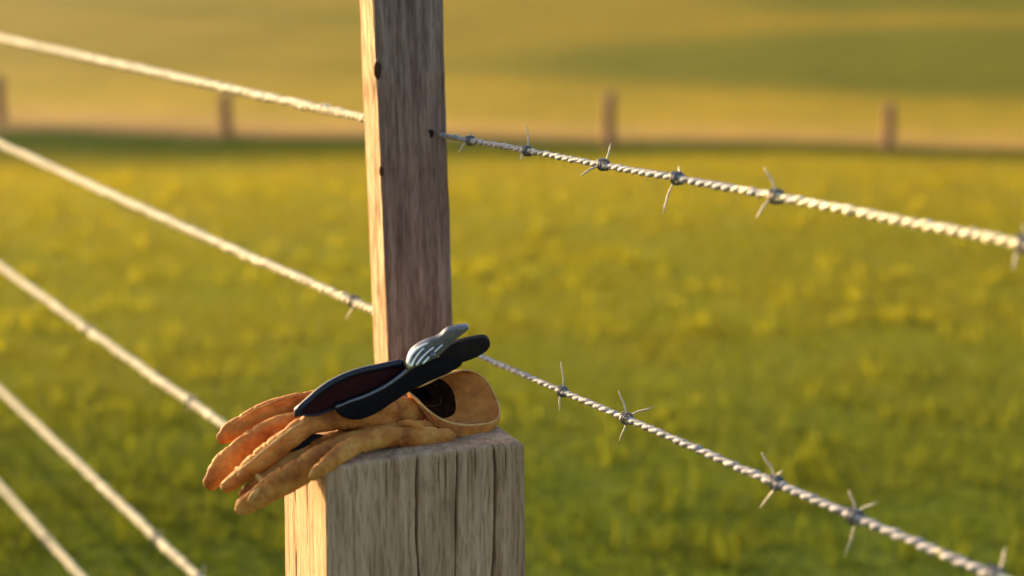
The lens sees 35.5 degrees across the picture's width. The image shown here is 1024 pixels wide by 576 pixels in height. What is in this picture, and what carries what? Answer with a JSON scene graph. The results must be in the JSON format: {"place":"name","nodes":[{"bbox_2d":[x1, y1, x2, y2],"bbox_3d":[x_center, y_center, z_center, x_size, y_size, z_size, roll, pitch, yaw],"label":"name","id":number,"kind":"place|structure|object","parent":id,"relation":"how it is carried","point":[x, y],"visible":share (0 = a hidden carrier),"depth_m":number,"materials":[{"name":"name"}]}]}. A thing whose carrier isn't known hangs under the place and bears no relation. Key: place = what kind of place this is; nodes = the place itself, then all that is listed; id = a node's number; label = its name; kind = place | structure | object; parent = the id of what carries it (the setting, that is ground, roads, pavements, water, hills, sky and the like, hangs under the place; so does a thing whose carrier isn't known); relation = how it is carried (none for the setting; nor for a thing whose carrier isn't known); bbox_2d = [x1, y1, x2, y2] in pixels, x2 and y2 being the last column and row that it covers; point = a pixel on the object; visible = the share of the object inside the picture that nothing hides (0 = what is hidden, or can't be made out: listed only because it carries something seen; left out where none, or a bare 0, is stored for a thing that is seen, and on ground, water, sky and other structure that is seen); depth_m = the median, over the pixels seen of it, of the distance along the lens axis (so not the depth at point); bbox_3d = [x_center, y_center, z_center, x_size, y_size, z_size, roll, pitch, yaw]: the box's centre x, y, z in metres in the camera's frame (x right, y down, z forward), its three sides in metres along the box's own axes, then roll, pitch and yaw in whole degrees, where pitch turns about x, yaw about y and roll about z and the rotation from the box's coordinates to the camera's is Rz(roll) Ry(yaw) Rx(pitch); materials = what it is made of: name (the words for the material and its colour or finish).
{"place":"outdoors","nodes":[
{"label":"outdoors","id":0,"kind":"place"},
{"bbox_2d":[0,0,1023,575],"bbox_3d":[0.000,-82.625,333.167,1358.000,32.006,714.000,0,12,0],"label":"ground","id":1,"kind":"structure","parent":0,"point":[944,74],"depth_m":24.58,"materials":[{"name":"green plant"}]},
{"bbox_2d":[0,75,6,121],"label":"pasture fence post","id":2,"kind":"object","parent":1,"relation":"on","point":[3,117],"visible":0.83,"depth_m":25.99,"materials":[{"name":"brown wood"}]},
{"bbox_2d":[219,93,232,135],"bbox_3d":[-4.296,-2.520,24.032,0.192,0.874,0.182,0,12,0],"label":"pasture fence post","id":3,"kind":"object","parent":1,"relation":"on","point":[225,115],"visible":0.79,"depth_m":23.95,"materials":[{"name":"brown wood"}]},
{"bbox_2d":[285,426,525,575],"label":"squared fence post","id":4,"kind":"object","parent":1,"relation":"on","point":[456,507],"visible":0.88,"depth_m":1.60,"materials":[{"name":"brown wood"}]},
{"bbox_2d":[234,420,482,515],"bbox_3d":[-0.147,0.168,1.610,0.298,0.069,0.085,-10,15,-40],"label":"work glove","id":5,"kind":"object","parent":4,"relation":"on","point":[313,457],"visible":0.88,"depth_m":1.56,"materials":[{"name":"beige leather"}]},
{"bbox_2d":[203,369,500,492],"bbox_3d":[-0.162,0.145,1.646,0.320,0.089,0.113,-6,13,-25],"label":"work glove","id":6,"kind":"object","parent":5,"relation":"on","point":[264,435],"visible":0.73,"depth_m":1.63,"materials":[{"name":"orange leather"}]},
{"bbox_2d":[294,323,489,419],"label":"fencing pliers","id":7,"kind":"object","parent":6,"relation":"on","point":[363,392],"visible":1,"depth_m":1.61,"materials":[{"name":"black rubber"}]},
{"bbox_2d":[360,0,452,396],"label":"tall fence post","id":8,"kind":"object","parent":1,"relation":"on","point":[402,51],"visible":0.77,"depth_m":1.93,"materials":[{"name":"brown wood"}]},
{"bbox_2d":[0,482,84,575],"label":"barbed wire","id":9,"kind":"object","parent":8,"relation":"attached to","point":[45,537],"visible":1,"depth_m":3.90,"materials":[{"name":"grey metal"}]},
{"bbox_2d":[0,387,204,575],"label":"barbed wire","id":10,"kind":"object","parent":8,"relation":"attached to","point":[156,538],"visible":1,"depth_m":3.36,"materials":[{"name":"grey metal"}]},
{"bbox_2d":[0,262,225,428],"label":"barbed wire","id":11,"kind":"object","parent":8,"relation":"attached to","point":[195,404],"visible":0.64,"depth_m":3.17,"materials":[{"name":"grey metal"}]},
{"bbox_2d":[0,140,1006,575],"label":"barbed wire","id":12,"kind":"object","parent":8,"relation":"attached to","point":[854,516],"visible":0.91,"depth_m":1.69,"materials":[{"name":"grey metal"}]},
{"bbox_2d":[0,34,1023,269],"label":"barbed wire","id":13,"kind":"object","parent":8,"relation":"attached to","point":[778,196],"visible":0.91,"depth_m":1.64,"materials":[{"name":"grey metal"}]},
{"bbox_2d":[603,91,614,147],"bbox_3d":[1.326,-2.202,21.843,0.176,0.966,0.166,0,12,0],"label":"pasture fence post","id":14,"kind":"object","parent":1,"relation":"on","point":[608,120],"visible":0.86,"depth_m":21.77,"materials":[{"name":"brown wood"}]},
{"bbox_2d":[882,102,895,148],"bbox_3d":[5.037,-2.070,21.398,0.174,0.825,0.162,0,12,0],"label":"pasture fence post","id":15,"kind":"object","parent":1,"relation":"on","point":[889,128],"visible":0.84,"depth_m":21.32,"materials":[{"name":"brown wood"}]},
{"bbox_2d":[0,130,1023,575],"bbox_3d":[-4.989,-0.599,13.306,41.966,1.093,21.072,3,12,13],"label":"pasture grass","id":16,"kind":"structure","parent":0,"point":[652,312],"depth_m":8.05,"materials":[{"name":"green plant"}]},
{"bbox_2d":[0,167,1023,575],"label":"seeding grass","id":17,"kind":"structure","parent":0,"point":[816,469],"depth_m":6.48,"materials":[{"name":"plant"}]}
]}

